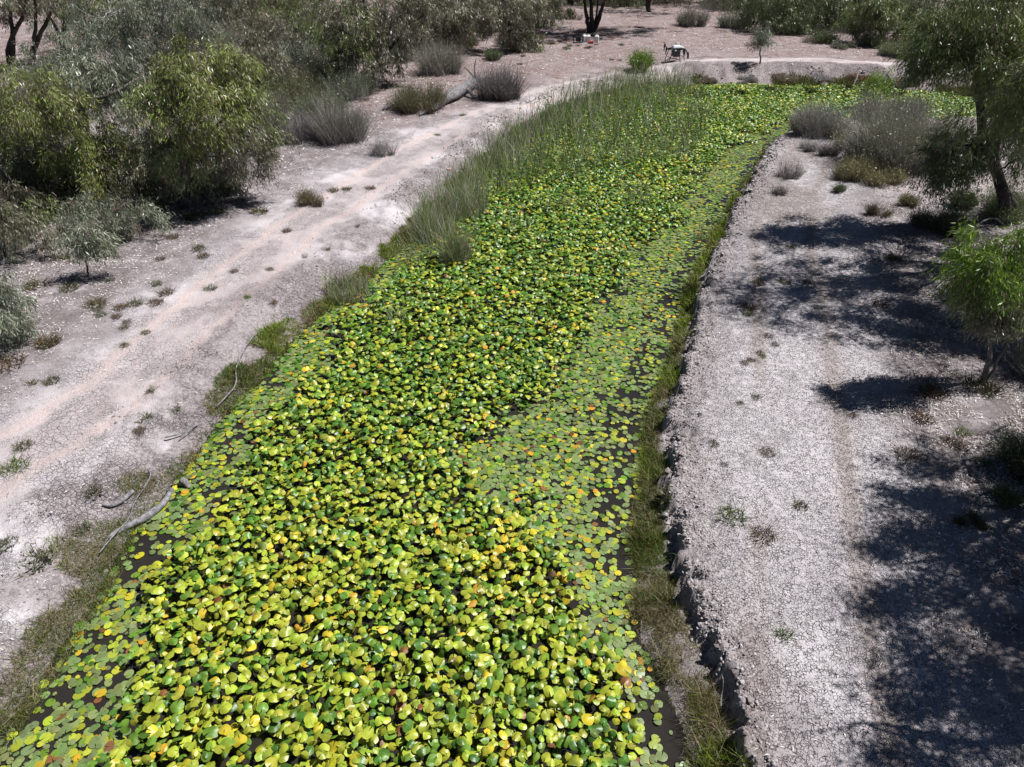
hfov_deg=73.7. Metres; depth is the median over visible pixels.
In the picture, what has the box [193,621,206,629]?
lily pad
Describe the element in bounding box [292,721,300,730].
lily pad
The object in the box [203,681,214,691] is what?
lily pad
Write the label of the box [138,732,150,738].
lily pad
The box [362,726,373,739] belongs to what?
lily pad
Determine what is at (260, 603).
lily pad
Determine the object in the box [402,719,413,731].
lily pad
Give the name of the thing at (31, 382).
grass tuft
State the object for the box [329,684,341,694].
lily pad
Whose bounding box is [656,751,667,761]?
lily pad
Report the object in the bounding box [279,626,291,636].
lily pad
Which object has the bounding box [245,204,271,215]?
grass tuft
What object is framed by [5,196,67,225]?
shrub
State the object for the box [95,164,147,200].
shrub
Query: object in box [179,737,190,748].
lily pad
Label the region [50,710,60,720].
lily pad
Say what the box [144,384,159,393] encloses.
grass tuft
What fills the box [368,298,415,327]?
reed clump
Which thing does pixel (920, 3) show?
gum tree
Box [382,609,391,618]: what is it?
lily pad
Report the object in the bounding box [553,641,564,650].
lily pad
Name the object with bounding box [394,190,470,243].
reed clump
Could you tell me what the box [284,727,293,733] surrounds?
lily pad
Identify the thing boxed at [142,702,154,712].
lily pad
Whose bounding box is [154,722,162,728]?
lily pad
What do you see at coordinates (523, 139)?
reeds
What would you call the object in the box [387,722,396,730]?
lily pad
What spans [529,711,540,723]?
lily pad
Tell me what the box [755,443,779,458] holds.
grass tuft
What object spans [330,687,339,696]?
lily pad
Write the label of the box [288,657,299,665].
lily pad
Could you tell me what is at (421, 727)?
lily pad
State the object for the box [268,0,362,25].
gum tree
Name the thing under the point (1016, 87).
gum tree
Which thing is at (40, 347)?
grass tuft
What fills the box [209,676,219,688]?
lily pad
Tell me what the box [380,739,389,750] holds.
lily pad
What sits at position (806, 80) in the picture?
grass
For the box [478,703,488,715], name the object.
lily pad
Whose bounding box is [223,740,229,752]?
lily pad
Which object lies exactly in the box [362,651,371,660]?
lily pad
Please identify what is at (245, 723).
lily pad
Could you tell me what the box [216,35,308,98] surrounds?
gum tree
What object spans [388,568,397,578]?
lily pad
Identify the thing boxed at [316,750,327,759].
lily pad
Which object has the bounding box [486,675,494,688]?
lily pad
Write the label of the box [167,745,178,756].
lily pad
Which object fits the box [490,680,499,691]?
lily pad
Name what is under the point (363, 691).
lily pad
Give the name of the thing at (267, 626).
lily pad
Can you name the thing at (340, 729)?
lily pad
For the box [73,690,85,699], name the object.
lily pad
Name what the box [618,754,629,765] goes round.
lily pad
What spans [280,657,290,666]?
lily pad
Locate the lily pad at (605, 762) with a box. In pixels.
[601,758,609,766]
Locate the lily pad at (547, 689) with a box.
[544,685,554,696]
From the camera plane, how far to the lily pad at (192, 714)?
7.96 m
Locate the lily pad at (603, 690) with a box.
[598,685,608,694]
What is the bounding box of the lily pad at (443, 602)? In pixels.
[432,595,444,605]
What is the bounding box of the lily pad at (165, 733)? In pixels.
[158,725,168,736]
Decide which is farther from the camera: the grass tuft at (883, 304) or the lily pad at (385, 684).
the grass tuft at (883, 304)
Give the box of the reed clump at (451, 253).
[407,201,497,267]
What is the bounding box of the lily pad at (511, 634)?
[509,630,519,639]
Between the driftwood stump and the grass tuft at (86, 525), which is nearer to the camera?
the grass tuft at (86, 525)
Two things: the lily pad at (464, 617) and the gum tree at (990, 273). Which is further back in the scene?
the gum tree at (990, 273)
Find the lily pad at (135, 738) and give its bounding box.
[128,732,140,744]
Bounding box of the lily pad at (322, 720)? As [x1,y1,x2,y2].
[318,715,326,726]
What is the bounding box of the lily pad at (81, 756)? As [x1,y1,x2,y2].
[71,751,83,761]
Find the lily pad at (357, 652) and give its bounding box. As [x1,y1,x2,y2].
[351,648,363,656]
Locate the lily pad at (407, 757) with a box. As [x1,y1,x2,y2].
[401,753,410,761]
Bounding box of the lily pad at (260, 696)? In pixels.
[253,692,264,702]
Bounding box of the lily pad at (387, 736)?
[384,730,396,739]
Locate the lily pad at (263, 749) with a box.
[255,744,266,753]
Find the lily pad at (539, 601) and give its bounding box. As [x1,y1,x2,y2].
[535,598,542,605]
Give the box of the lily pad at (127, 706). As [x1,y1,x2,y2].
[122,703,135,710]
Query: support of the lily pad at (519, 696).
on the water
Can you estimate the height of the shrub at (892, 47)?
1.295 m
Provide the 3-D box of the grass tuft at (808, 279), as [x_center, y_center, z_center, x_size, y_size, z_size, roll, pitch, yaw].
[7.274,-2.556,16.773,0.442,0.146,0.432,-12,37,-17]
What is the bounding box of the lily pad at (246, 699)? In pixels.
[242,696,251,707]
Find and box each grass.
[0,82,768,766]
[691,71,973,96]
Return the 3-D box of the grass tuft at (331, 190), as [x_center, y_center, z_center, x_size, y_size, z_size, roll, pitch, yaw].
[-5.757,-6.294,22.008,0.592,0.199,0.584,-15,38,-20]
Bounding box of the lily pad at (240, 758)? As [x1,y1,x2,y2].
[237,754,244,761]
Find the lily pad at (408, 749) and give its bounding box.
[402,747,416,757]
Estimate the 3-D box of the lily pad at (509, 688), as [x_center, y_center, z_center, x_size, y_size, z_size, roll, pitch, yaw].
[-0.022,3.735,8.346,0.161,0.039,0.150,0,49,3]
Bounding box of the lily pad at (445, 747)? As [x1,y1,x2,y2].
[442,744,451,750]
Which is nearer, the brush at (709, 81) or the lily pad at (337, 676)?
the lily pad at (337, 676)
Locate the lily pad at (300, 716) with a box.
[296,710,306,724]
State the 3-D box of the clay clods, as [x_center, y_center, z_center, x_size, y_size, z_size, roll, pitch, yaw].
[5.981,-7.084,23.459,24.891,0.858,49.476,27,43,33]
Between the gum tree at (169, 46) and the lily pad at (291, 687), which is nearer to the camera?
the lily pad at (291, 687)
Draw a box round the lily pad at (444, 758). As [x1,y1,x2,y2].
[440,756,448,764]
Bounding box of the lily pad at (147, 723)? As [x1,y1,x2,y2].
[141,720,152,730]
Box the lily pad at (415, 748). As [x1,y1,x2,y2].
[411,742,421,752]
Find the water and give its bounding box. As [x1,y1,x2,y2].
[0,85,973,766]
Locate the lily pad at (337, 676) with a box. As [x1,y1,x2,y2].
[333,672,340,683]
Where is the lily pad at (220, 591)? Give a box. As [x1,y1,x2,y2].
[212,587,222,597]
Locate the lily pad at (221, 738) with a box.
[217,734,227,743]
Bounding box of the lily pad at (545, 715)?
[541,709,549,720]
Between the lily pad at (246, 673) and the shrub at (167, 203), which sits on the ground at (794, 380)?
the shrub at (167, 203)
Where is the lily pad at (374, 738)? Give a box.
[369,734,378,745]
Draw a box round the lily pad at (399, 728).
[395,724,404,735]
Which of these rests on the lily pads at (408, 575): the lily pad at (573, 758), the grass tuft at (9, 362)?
the lily pad at (573, 758)
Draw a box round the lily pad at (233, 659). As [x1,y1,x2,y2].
[227,657,239,661]
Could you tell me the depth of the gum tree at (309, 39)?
39.46 m
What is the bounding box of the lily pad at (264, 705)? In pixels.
[256,702,268,713]
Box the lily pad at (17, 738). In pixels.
[13,736,22,743]
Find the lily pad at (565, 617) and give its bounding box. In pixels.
[559,613,568,623]
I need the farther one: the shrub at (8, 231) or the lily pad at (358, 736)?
the shrub at (8, 231)
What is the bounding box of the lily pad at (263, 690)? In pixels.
[259,686,269,692]
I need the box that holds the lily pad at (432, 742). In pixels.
[428,736,437,745]
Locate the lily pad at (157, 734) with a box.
[150,728,163,738]
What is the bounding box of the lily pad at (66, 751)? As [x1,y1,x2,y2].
[58,747,69,757]
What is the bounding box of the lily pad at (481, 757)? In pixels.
[475,752,483,763]
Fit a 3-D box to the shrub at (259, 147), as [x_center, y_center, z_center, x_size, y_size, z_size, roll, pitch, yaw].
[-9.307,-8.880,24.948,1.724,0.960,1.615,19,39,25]
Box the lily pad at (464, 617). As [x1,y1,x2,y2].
[460,615,470,623]
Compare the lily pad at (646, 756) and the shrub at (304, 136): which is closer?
the lily pad at (646, 756)
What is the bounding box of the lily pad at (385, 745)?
[379,741,388,749]
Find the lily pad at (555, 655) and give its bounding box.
[551,649,561,659]
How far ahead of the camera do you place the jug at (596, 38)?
45.61 m
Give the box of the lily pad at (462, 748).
[457,743,470,754]
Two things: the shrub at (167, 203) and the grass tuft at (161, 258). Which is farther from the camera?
the shrub at (167, 203)
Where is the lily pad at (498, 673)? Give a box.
[493,668,503,680]
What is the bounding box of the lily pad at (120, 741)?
[114,736,126,745]
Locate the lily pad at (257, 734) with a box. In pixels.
[254,724,260,736]
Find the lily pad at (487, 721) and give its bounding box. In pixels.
[480,713,492,727]
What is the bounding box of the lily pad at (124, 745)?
[119,739,129,750]
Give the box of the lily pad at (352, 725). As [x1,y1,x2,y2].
[349,717,361,730]
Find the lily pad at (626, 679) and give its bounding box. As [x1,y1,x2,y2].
[621,676,630,686]
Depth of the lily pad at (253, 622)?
9.10 m
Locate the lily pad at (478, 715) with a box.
[473,711,481,720]
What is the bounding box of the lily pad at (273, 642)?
[263,636,278,646]
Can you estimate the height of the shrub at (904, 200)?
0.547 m
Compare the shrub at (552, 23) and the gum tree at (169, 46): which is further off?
the shrub at (552, 23)
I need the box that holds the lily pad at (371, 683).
[367,680,376,688]
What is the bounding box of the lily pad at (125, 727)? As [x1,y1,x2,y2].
[119,719,129,733]
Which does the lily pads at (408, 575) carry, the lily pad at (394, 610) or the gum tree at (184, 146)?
the lily pad at (394, 610)
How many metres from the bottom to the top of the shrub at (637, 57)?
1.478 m
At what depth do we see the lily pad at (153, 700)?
8.15 m
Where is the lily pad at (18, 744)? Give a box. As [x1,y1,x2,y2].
[10,739,22,751]
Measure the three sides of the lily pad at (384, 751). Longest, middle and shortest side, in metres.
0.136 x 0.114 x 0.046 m
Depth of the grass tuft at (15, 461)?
11.16 m
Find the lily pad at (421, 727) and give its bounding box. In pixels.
[418,721,429,733]
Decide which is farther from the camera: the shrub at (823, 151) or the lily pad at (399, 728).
the shrub at (823, 151)
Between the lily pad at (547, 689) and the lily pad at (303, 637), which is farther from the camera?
the lily pad at (303, 637)
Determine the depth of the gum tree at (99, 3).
41.44 m
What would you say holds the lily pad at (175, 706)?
on the lily pads at (408, 575)
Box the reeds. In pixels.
[394,54,724,269]
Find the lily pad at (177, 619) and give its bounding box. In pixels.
[170,616,181,622]
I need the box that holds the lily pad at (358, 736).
[354,731,361,740]
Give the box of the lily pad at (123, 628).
[117,624,127,632]
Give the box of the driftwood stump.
[178,477,190,488]
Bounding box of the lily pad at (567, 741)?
[564,736,572,747]
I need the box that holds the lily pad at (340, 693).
[335,689,345,696]
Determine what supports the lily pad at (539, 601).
on the lily pads at (408, 575)
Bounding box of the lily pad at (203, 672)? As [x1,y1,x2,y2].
[200,669,210,680]
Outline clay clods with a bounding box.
[0,62,960,766]
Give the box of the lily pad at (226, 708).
[219,703,231,713]
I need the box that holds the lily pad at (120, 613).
[112,610,123,617]
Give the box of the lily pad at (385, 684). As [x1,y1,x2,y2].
[382,680,392,690]
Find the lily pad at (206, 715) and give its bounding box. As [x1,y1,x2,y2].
[202,709,211,717]
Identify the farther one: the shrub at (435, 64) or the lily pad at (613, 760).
the shrub at (435, 64)
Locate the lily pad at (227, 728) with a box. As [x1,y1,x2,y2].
[218,724,230,735]
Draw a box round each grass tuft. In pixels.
[0,349,29,373]
[0,446,33,477]
[0,532,18,551]
[2,531,57,577]
[10,435,37,450]
[18,273,54,290]
[25,376,40,385]
[26,328,64,347]
[27,334,58,350]
[40,373,61,385]
[48,249,71,261]
[55,280,80,292]
[71,517,94,535]
[76,478,106,499]
[81,293,108,308]
[85,298,107,308]
[89,304,105,311]
[89,309,108,317]
[104,276,116,281]
[108,302,131,310]
[110,311,122,319]
[118,341,130,349]
[119,322,130,330]
[123,296,145,307]
[131,409,153,422]
[131,422,146,434]
[139,329,153,334]
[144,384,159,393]
[145,294,165,305]
[147,279,163,286]
[153,254,166,261]
[154,285,176,296]
[163,229,180,239]
[172,404,180,411]
[174,203,187,210]
[178,208,208,220]
[187,242,206,253]
[194,250,209,258]
[201,283,217,291]
[206,205,228,214]
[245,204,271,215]
[266,299,278,304]
[281,227,292,232]
[326,186,338,192]
[340,185,351,190]
[365,184,376,189]
[706,437,720,446]
[709,495,753,526]
[734,300,758,310]
[740,308,755,315]
[746,521,783,545]
[749,276,765,285]
[751,393,762,399]
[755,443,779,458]
[762,331,775,337]
[770,623,795,647]
[777,273,791,284]
[790,497,808,511]
[802,277,815,283]
[844,412,858,417]
[872,296,896,308]
[884,252,903,261]
[885,431,932,464]
[908,404,939,425]
[913,378,952,399]
[935,432,971,451]
[948,366,1023,400]
[953,424,977,436]
[973,456,995,466]
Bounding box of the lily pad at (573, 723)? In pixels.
[567,719,577,728]
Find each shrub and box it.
[0,192,65,264]
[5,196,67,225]
[6,227,38,250]
[39,190,174,247]
[53,181,110,209]
[77,226,134,257]
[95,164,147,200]
[125,185,177,210]
[195,178,243,198]
[204,16,244,43]
[232,22,299,41]
[244,136,272,154]
[250,84,299,119]
[251,23,327,71]
[253,55,338,105]
[259,104,323,144]
[268,46,324,86]
[271,57,304,87]
[283,84,353,120]
[289,183,327,206]
[293,21,334,40]
[293,85,386,146]
[306,47,359,85]
[306,58,384,101]
[360,132,401,157]
[379,36,423,61]
[380,69,461,114]
[402,27,476,76]
[443,32,483,47]
[453,47,534,101]
[479,46,505,60]
[490,29,524,48]
[554,7,584,19]
[623,46,658,71]
[672,0,714,26]
[697,0,739,11]
[713,8,752,28]
[766,181,791,195]
[774,13,829,35]
[774,158,806,179]
[779,84,860,138]
[785,109,811,132]
[796,127,825,151]
[800,21,844,45]
[811,130,845,156]
[826,145,913,189]
[827,11,876,33]
[827,82,988,175]
[828,122,853,149]
[830,37,857,49]
[831,180,849,192]
[845,84,905,123]
[850,27,890,47]
[863,199,897,217]
[868,86,952,127]
[874,36,908,58]
[895,191,926,207]
[904,194,983,237]
[943,185,983,209]
[950,509,994,533]
[968,174,1023,225]
[981,396,1023,485]
[988,478,1023,512]
[995,331,1023,379]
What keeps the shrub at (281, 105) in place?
on the ground at (794, 380)
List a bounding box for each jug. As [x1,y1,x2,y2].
[586,34,590,41]
[594,34,598,41]
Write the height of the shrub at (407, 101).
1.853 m
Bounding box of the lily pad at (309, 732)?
[299,730,313,742]
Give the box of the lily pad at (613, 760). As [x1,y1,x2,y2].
[608,758,616,765]
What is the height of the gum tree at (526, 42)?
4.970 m
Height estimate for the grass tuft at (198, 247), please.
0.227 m
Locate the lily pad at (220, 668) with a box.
[216,665,229,672]
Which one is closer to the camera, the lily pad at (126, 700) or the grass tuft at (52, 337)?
the lily pad at (126, 700)
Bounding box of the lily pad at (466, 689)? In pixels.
[460,687,468,695]
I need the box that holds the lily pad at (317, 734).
[313,728,320,739]
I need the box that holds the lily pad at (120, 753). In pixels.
[111,747,125,758]
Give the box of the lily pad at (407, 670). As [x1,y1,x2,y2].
[405,662,412,674]
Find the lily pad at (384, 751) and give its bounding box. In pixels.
[378,748,389,756]
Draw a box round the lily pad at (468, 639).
[465,636,472,646]
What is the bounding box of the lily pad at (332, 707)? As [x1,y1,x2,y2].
[328,703,336,710]
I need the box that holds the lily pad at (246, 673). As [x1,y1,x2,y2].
[241,669,250,678]
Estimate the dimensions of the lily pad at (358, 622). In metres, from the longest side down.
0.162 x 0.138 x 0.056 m
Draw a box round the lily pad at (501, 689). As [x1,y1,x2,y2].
[495,686,505,696]
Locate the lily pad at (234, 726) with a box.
[230,723,237,730]
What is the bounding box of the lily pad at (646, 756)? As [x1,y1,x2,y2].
[640,749,649,762]
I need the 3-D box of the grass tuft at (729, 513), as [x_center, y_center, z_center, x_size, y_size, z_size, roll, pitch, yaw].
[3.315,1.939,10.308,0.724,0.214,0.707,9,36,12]
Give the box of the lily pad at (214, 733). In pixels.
[203,726,218,737]
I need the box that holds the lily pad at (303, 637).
[297,633,307,645]
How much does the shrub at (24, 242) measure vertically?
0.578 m
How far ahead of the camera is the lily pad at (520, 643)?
8.76 m
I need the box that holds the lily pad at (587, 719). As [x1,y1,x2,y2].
[581,714,594,725]
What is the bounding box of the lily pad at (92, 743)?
[88,736,100,748]
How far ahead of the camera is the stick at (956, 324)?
14.74 m
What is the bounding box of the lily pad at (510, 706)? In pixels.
[508,702,517,710]
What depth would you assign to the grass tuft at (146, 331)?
14.76 m
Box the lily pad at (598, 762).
[591,757,601,766]
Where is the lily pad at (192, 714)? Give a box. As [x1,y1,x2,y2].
[186,711,198,717]
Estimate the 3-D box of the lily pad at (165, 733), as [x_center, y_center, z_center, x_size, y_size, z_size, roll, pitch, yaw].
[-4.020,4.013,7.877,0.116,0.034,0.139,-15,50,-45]
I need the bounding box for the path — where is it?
[0,57,971,514]
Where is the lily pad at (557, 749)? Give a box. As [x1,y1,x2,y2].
[551,747,560,756]
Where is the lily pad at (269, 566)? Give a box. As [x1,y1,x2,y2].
[265,563,277,573]
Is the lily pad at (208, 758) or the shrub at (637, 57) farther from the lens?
the shrub at (637, 57)
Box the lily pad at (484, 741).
[478,734,488,744]
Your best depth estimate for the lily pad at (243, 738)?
7.79 m
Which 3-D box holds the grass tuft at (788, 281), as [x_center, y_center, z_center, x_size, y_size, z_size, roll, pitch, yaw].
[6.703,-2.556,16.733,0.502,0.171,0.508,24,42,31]
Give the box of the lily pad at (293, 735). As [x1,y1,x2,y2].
[286,730,298,738]
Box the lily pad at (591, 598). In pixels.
[587,591,596,602]
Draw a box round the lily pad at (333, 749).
[326,741,340,753]
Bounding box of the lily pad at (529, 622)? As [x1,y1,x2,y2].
[522,619,532,630]
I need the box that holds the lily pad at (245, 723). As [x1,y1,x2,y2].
[241,718,252,727]
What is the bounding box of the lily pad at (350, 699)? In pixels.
[345,693,354,705]
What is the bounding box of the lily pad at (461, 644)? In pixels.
[456,641,465,652]
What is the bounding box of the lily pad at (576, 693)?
[573,690,583,699]
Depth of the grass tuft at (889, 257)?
17.72 m
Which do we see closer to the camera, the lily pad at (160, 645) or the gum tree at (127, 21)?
the lily pad at (160, 645)
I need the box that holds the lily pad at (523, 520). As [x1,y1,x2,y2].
[517,516,526,525]
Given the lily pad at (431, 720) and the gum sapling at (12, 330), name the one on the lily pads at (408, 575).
the lily pad at (431, 720)
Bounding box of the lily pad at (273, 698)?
[268,693,278,702]
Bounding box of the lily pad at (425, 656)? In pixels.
[422,650,433,661]
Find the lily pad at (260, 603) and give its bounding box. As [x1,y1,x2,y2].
[255,599,264,607]
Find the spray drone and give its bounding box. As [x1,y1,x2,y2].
[663,42,688,62]
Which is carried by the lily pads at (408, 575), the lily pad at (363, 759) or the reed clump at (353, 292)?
the lily pad at (363, 759)
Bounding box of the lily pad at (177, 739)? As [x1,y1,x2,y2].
[172,736,184,741]
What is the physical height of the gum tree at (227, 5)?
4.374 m
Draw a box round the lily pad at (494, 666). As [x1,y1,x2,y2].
[490,663,498,672]
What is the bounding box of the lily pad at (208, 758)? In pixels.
[201,749,213,761]
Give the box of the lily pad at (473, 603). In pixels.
[467,599,476,606]
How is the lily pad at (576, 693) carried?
on the lily pads at (408, 575)
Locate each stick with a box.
[99,471,150,553]
[143,468,159,487]
[165,421,200,437]
[216,330,261,406]
[720,675,723,708]
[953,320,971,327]
[965,217,1003,239]
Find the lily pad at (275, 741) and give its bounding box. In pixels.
[271,739,280,745]
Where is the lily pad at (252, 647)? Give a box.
[245,644,256,650]
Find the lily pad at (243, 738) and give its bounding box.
[234,734,246,746]
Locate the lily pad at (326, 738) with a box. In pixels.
[322,731,331,741]
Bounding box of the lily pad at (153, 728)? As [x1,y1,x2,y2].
[146,724,157,737]
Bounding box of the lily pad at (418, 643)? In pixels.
[414,638,424,650]
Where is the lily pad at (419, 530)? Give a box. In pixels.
[415,525,425,534]
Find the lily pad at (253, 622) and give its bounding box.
[250,616,258,624]
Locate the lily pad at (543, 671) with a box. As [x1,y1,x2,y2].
[539,668,548,678]
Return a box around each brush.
[697,76,718,84]
[736,73,759,84]
[771,71,800,82]
[809,71,834,83]
[845,71,869,81]
[889,76,914,87]
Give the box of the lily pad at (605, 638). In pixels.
[598,632,610,643]
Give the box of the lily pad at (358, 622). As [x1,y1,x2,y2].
[354,617,361,626]
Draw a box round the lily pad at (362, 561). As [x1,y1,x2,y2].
[357,558,364,566]
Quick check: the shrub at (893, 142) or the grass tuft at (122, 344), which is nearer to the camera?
the grass tuft at (122, 344)
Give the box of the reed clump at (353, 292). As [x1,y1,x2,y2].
[318,264,373,305]
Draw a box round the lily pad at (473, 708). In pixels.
[469,704,477,712]
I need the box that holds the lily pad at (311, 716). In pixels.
[304,713,316,724]
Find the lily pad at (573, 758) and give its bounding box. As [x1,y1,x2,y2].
[567,754,576,765]
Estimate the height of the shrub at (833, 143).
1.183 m
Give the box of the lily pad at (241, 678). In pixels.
[238,673,249,681]
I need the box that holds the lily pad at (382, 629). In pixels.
[377,626,387,633]
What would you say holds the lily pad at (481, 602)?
on the lily pads at (408, 575)
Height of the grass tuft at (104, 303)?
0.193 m
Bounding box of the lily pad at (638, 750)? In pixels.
[635,746,643,753]
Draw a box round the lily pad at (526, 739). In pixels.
[523,732,530,744]
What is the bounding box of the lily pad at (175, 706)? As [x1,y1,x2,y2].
[170,699,183,712]
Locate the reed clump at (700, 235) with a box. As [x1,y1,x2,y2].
[690,226,711,241]
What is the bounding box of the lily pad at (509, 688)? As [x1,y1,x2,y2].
[504,683,515,694]
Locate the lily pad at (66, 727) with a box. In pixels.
[59,723,72,733]
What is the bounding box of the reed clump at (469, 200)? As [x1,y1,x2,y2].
[422,162,502,223]
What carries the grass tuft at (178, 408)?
on the ground at (794, 380)
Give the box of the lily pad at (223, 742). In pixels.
[220,737,235,749]
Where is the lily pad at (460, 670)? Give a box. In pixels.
[457,667,462,673]
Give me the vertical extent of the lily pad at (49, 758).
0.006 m
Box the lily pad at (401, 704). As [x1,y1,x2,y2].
[395,701,405,712]
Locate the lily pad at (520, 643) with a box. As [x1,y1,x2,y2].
[516,640,526,649]
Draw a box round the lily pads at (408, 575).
[0,81,1001,766]
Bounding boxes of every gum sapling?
[0,267,48,352]
[47,216,131,275]
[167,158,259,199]
[744,21,777,63]
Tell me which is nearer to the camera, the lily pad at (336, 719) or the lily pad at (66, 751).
the lily pad at (66, 751)
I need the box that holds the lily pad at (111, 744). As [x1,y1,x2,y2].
[104,740,114,752]
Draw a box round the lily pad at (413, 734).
[405,728,417,740]
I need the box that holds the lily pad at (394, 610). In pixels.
[388,606,396,615]
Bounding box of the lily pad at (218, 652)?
[213,646,224,656]
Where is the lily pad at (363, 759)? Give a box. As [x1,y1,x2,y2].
[355,754,365,766]
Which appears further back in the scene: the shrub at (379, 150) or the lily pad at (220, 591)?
the shrub at (379, 150)
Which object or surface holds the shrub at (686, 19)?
on the ground at (794, 380)
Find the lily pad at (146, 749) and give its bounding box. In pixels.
[144,744,154,752]
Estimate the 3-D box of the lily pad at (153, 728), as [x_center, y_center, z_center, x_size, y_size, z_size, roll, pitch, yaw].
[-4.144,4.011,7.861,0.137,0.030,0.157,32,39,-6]
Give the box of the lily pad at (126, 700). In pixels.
[122,695,134,704]
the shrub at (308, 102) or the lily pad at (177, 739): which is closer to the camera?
the lily pad at (177, 739)
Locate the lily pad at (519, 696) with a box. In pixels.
[515,690,525,699]
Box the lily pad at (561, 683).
[558,678,569,687]
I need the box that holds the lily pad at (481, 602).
[476,596,485,604]
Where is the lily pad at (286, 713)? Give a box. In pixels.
[281,710,289,719]
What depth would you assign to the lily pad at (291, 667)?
8.52 m
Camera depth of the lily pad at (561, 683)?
8.44 m
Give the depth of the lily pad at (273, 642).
8.84 m
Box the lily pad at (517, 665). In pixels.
[513,660,522,669]
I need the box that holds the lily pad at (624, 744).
[622,738,627,748]
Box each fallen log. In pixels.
[382,98,395,110]
[419,58,487,115]
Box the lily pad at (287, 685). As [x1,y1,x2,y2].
[284,680,291,688]
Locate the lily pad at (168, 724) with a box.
[164,720,174,731]
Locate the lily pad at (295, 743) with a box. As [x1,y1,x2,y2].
[291,741,302,751]
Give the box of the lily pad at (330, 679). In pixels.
[325,677,334,683]
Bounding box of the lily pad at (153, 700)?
[150,696,162,708]
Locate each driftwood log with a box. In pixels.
[102,490,134,507]
[107,487,173,538]
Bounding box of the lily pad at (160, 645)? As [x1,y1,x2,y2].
[158,639,167,648]
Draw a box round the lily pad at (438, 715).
[434,710,444,718]
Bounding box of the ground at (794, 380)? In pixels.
[0,0,1023,766]
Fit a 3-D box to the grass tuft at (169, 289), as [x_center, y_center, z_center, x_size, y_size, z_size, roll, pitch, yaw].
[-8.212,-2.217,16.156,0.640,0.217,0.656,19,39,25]
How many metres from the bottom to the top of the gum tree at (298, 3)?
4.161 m
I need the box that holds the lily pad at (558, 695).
[554,690,566,701]
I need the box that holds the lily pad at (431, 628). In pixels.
[426,626,437,635]
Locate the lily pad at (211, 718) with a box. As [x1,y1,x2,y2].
[206,713,217,721]
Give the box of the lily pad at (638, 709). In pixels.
[630,703,641,712]
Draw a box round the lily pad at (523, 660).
[520,657,528,668]
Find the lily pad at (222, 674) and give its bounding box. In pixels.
[217,670,225,677]
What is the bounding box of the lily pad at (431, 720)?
[428,716,437,724]
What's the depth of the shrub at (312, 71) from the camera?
34.35 m
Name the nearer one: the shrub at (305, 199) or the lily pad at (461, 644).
the lily pad at (461, 644)
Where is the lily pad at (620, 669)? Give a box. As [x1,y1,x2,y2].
[616,663,631,675]
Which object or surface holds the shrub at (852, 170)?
on the ground at (794, 380)
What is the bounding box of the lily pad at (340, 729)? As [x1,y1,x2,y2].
[338,726,344,735]
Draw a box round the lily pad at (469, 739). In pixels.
[462,733,471,744]
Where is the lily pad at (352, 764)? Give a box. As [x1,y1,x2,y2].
[350,753,358,766]
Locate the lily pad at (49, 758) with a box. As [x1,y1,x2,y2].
[45,754,57,762]
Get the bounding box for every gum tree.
[0,0,62,68]
[0,0,81,64]
[0,24,158,211]
[0,46,121,118]
[0,82,90,155]
[0,134,102,202]
[0,149,74,229]
[10,28,105,87]
[25,1,115,43]
[32,0,120,51]
[57,0,249,93]
[60,109,149,192]
[70,0,186,45]
[74,37,157,94]
[99,125,201,202]
[107,23,302,215]
[144,0,229,53]
[166,0,251,32]
[185,0,272,14]
[201,0,319,15]
[213,0,284,30]
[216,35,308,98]
[222,2,289,55]
[241,10,319,60]
[249,0,333,33]
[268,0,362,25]
[290,2,365,61]
[292,0,444,85]
[363,0,432,47]
[385,0,498,51]
[430,0,484,47]
[439,0,500,41]
[466,0,558,53]
[501,0,573,13]
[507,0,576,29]
[549,0,600,8]
[559,0,672,32]
[593,0,645,8]
[617,0,663,11]
[631,0,708,6]
[719,0,755,13]
[732,0,875,33]
[733,0,827,36]
[823,0,888,24]
[840,0,924,46]
[853,0,925,23]
[882,0,1023,223]
[889,0,935,26]
[891,0,954,41]
[907,0,1023,171]
[921,211,1023,382]
[968,46,1023,140]
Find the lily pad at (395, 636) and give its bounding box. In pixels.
[388,633,397,642]
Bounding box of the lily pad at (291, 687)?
[287,684,296,694]
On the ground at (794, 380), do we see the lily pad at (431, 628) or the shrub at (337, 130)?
the shrub at (337, 130)
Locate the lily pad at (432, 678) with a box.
[427,676,437,682]
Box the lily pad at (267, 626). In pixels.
[260,624,269,633]
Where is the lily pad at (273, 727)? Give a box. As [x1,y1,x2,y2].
[268,721,280,732]
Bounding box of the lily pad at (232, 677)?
[226,672,236,683]
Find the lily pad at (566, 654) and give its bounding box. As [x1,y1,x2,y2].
[563,649,573,657]
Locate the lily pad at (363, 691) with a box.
[359,685,372,697]
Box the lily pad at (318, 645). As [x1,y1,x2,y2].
[311,641,322,650]
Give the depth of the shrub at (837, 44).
44.02 m
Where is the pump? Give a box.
[573,34,583,42]
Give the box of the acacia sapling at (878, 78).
[855,65,897,101]
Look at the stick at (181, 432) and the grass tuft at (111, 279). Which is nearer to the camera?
the stick at (181, 432)
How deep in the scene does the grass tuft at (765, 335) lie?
14.58 m
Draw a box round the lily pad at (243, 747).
[239,738,251,751]
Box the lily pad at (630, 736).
[627,733,639,744]
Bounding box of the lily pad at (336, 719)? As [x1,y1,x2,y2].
[330,716,338,723]
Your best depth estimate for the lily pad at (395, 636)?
8.97 m
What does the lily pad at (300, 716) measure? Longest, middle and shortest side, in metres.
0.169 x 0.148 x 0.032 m
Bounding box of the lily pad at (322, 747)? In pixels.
[318,743,329,755]
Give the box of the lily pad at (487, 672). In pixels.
[481,669,492,679]
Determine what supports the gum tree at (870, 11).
on the ground at (794, 380)
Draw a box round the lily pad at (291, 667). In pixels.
[283,664,296,671]

